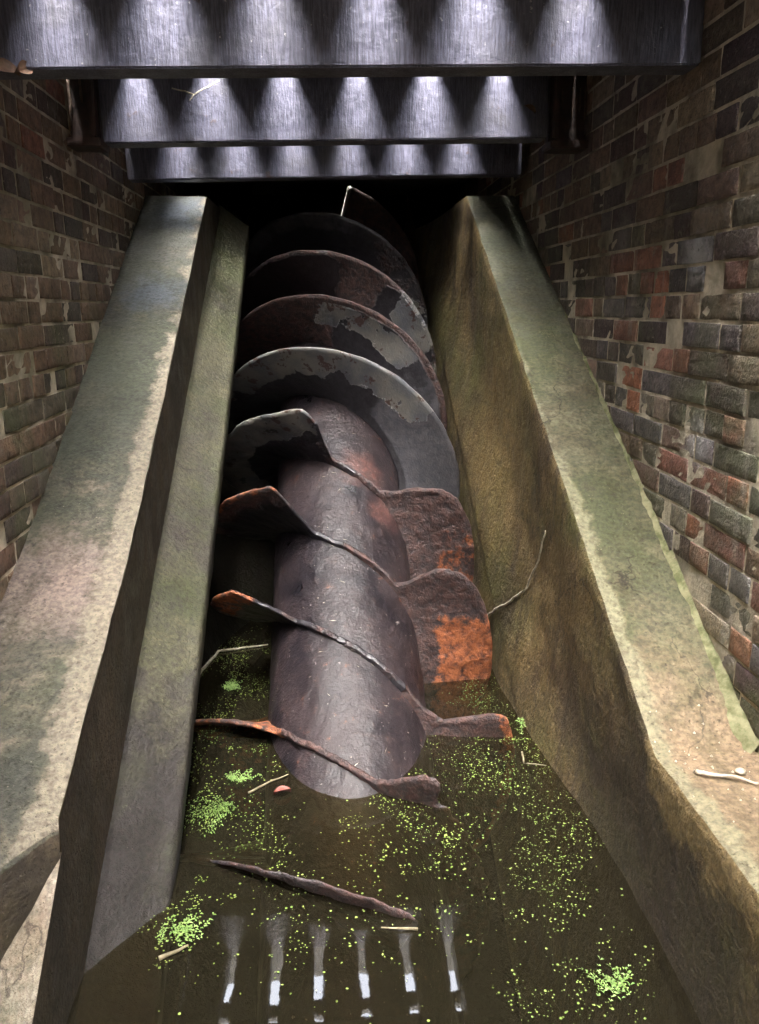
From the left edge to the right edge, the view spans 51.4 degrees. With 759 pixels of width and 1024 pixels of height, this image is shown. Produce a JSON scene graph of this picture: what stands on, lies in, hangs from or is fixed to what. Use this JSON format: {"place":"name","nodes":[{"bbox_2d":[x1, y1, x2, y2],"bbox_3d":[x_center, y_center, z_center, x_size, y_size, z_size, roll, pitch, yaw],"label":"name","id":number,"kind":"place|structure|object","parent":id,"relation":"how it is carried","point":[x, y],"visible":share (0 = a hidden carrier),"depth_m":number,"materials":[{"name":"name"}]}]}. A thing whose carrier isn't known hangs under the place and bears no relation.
{"place":"outdoors","nodes":[
{"label":"outdoors","id":0,"kind":"place"},
{"bbox_2d":[58,621,700,1023],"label":"water","id":1,"kind":"structure","parent":0,"point":[124,985],"depth_m":2.01,"materials":[{"name":"liquid"}]},
{"bbox_2d":[158,944,187,960],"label":"twig","id":2,"kind":"object","parent":1,"relation":"on","point":[165,955],"visible":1,"depth_m":1.86,"materials":[{"name":"beige wood"}]},
{"bbox_2d":[155,908,216,945],"bbox_3d":[-0.480,1.019,1.937,0.120,0.017,0.119,4,15,16],"label":"weed clump","id":3,"kind":"object","parent":1,"relation":"on","point":[186,928],"visible":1,"depth_m":1.93,"materials":[{"name":"green plant"}]},
{"bbox_2d":[185,790,237,836],"bbox_3d":[-0.528,0.905,2.376,0.198,0.017,0.171,10,18,34],"label":"weed clump","id":4,"kind":"object","parent":1,"relation":"on","point":[220,806],"visible":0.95,"depth_m":2.38,"materials":[{"name":"green plant"}]},
{"bbox_2d":[221,677,241,691],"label":"weed clump","id":5,"kind":"object","parent":1,"relation":"on","point":[231,686],"visible":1,"depth_m":3.16,"materials":[{"name":"green plant"}]},
{"bbox_2d":[200,644,267,674],"bbox_3d":[-0.675,0.629,3.459,0.125,0.017,0.393,11,19,38],"label":"twig","id":6,"kind":"object","parent":1,"relation":"on","point":[204,667],"visible":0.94,"depth_m":3.50,"materials":[{"name":"wood"}]},
{"bbox_2d":[223,768,260,783],"bbox_3d":[-0.447,0.856,2.562,0.115,0.017,0.072,-7,16,-25],"label":"weed clump","id":7,"kind":"object","parent":1,"relation":"on","point":[232,777],"visible":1,"depth_m":2.55,"materials":[{"name":"green plant"}]},
{"bbox_2d":[248,774,288,793],"bbox_3d":[-0.356,0.869,2.526,0.152,0.008,0.012,-13,19,-40],"label":"twig","id":8,"kind":"object","parent":1,"relation":"on","point":[256,788],"visible":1,"depth_m":2.52,"materials":[{"name":"beige wood"}]},
{"bbox_2d":[273,785,290,794],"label":"dead leaf","id":9,"kind":"object","parent":1,"relation":"on","point":[281,788],"visible":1,"depth_m":2.47,"materials":[{"name":"plant"}]},
{"bbox_2d":[137,627,653,1023],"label":"duckweed","id":10,"kind":"object","parent":1,"relation":"on","point":[428,1020],"visible":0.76,"depth_m":2.22,"materials":[{"name":"green plant"}]},
{"bbox_2d":[381,927,417,930],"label":"twig","id":11,"kind":"object","parent":1,"relation":"on","point":[408,928],"visible":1,"depth_m":1.93,"materials":[{"name":"beige wood"}]},
{"bbox_2d":[514,717,526,734],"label":"weed clump","id":12,"kind":"object","parent":1,"relation":"on","point":[521,722],"visible":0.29,"depth_m":2.87,"materials":[{"name":"green plant"}]},
{"bbox_2d":[521,751,545,765],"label":"twig","id":13,"kind":"object","parent":1,"relation":"on","point":[529,763],"visible":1,"depth_m":2.62,"materials":[{"name":"brown wood"}]},
{"bbox_2d":[578,956,634,1000],"bbox_3d":[0.515,1.051,1.780,0.122,0.017,0.119,-1,15,-4],"label":"weed clump","id":14,"kind":"object","parent":1,"relation":"on","point":[621,983],"visible":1,"depth_m":1.77,"materials":[{"name":"green plant"}]},
{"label":"ground","id":15,"kind":"structure","parent":0,"visible":0},
{"bbox_2d":[0,79,199,734],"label":"brick wall","id":16,"kind":"structure","parent":15,"relation":"on","point":[69,216],"depth_m":2.59,"materials":[{"name":"brown brick"}]},
{"bbox_2d":[66,79,109,152],"bbox_3d":[-1.106,-1.474,2.879,0.181,0.278,0.133,-1,15,-4],"label":"wall bracket","id":17,"kind":"object","parent":16,"relation":"attached to","point":[85,118],"depth_m":2.87,"materials":[{"name":"metal"}]},
{"bbox_2d":[98,76,548,147],"bbox_3d":[-0.194,-1.524,2.957,1.657,0.284,0.100,-1,15,-4],"label":"crossbeam","id":18,"kind":"object","parent":17,"relation":"attached to","point":[226,112],"visible":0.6,"depth_m":2.92,"materials":[{"name":"grey metal"}]},
{"bbox_2d":[172,80,218,99],"bbox_3d":[-0.661,-1.516,2.832,0.172,0.074,0.025,-1,15,-4],"label":"twig","id":19,"kind":"object","parent":18,"relation":"attached to","point":[197,91],"visible":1,"depth_m":2.83,"materials":[{"name":"beige wood"}]},
{"bbox_2d":[524,104,535,113],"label":"dead leaf","id":20,"kind":"object","parent":18,"relation":"attached to","point":[531,107],"visible":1,"depth_m":2.94,"materials":[{"name":"brown plant"}]},
{"bbox_2d":[125,143,521,182],"bbox_3d":[-0.255,-1.737,3.777,1.884,0.288,0.100,-1,15,-4],"label":"crossbeam","id":21,"kind":"object","parent":16,"relation":"attached to","point":[267,163],"visible":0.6,"depth_m":3.75,"materials":[{"name":"grey metal"}]},
{"bbox_2d":[185,178,471,194],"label":"roof slab","id":22,"kind":"structure","parent":16,"relation":"on","point":[445,186],"depth_m":5.80,"materials":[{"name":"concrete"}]},
{"bbox_2d":[198,195,452,237],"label":"end wall","id":23,"kind":"structure","parent":15,"relation":"on","point":[267,209],"depth_m":6.20,"materials":[{"name":"black"}]},
{"bbox_2d":[453,0,758,751],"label":"brick wall","id":24,"kind":"structure","parent":15,"relation":"on","point":[640,214],"depth_m":2.23,"materials":[{"name":"brown brick"}]},
{"bbox_2d":[0,0,704,79],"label":"crossbeam","id":25,"kind":"object","parent":24,"relation":"attached to","point":[112,39],"visible":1,"depth_m":2.03,"materials":[{"name":"grey metal"}]},
{"bbox_2d":[0,58,20,76],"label":"dead leaf","id":26,"kind":"object","parent":25,"relation":"attached to","point":[6,65],"visible":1,"depth_m":1.98,"materials":[{"name":"brown plant"}]},
{"bbox_2d":[14,60,32,73],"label":"dead leaf","id":27,"kind":"object","parent":25,"relation":"attached to","point":[21,67],"visible":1,"depth_m":1.98,"materials":[{"name":"brown plant"}]},
{"bbox_2d":[542,76,588,153],"bbox_3d":[0.732,-1.523,2.999,0.192,0.277,0.134,-1,15,-4],"label":"wall bracket","id":28,"kind":"object","parent":24,"relation":"attached to","point":[567,104],"depth_m":2.99,"materials":[{"name":"metal"}]},
{"label":"channel bed","id":29,"kind":"structure","parent":0,"visible":0},
{"bbox_2d":[0,196,219,1023],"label":"concrete parapet","id":30,"kind":"structure","parent":29,"relation":"on","point":[58,603],"depth_m":2.21,"materials":[{"name":"grey concrete"}]},
{"bbox_2d":[201,183,517,716],"bbox_3d":[-0.201,0.029,3.928,1.270,4.444,5.600,-1,15,-4],"label":"screw trough","id":31,"kind":"object","parent":29,"relation":"on","point":[244,566],"visible":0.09,"depth_m":4.00,"materials":[{"name":"brown concrete"}]},
{"bbox_2d":[84,205,248,973],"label":"concrete kerb","id":32,"kind":"structure","parent":31,"relation":"on","point":[141,858],"depth_m":2.52,"materials":[{"name":"grey concrete"}]},
{"bbox_2d":[194,186,512,919],"bbox_3d":[-0.208,-0.163,3.930,1.197,3.198,4.872,-1,15,-4],"label":"archimedes screw","id":33,"kind":"object","parent":31,"relation":"in","point":[335,351],"visible":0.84,"depth_m":3.46,"materials":[{"name":"metal"}]},
{"bbox_2d":[281,422,411,765],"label":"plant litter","id":34,"kind":"object","parent":33,"relation":"on","point":[342,581],"visible":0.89,"depth_m":3.04,"materials":[{"name":"plant"}]},
{"bbox_2d":[410,195,758,1023],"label":"concrete parapet","id":35,"kind":"structure","parent":29,"relation":"on","point":[608,645],"depth_m":2.47,"materials":[{"name":"beige concrete"}]},
{"bbox_2d":[488,531,545,616],"bbox_3d":[0.515,0.276,3.103,0.029,0.576,0.575,-5,15,-16],"label":"twig","id":36,"kind":"object","parent":35,"relation":"on","point":[508,602],"visible":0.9,"depth_m":3.01,"materials":[{"name":"brown wood"}]},
{"bbox_2d":[654,704,755,821],"bbox_3d":[0.807,0.621,1.599,0.230,0.067,0.832,-1,15,-4],"label":"grit","id":37,"kind":"object","parent":35,"relation":"on","point":[685,763],"visible":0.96,"depth_m":1.87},
{"bbox_2d":[693,769,758,783],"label":"twig","id":38,"kind":"object","parent":35,"relation":"on","point":[701,772],"visible":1,"depth_m":1.79,"materials":[{"name":"brown wood"}]},
{"bbox_2d":[735,768,745,774],"bbox_3d":[0.828,0.595,1.807,0.025,0.014,0.019,-1,15,-4],"label":"pebble","id":39,"kind":"object","parent":35,"relation":"on","point":[740,771],"visible":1,"depth_m":1.80,"materials":[{"name":"grey stone"}]}
]}

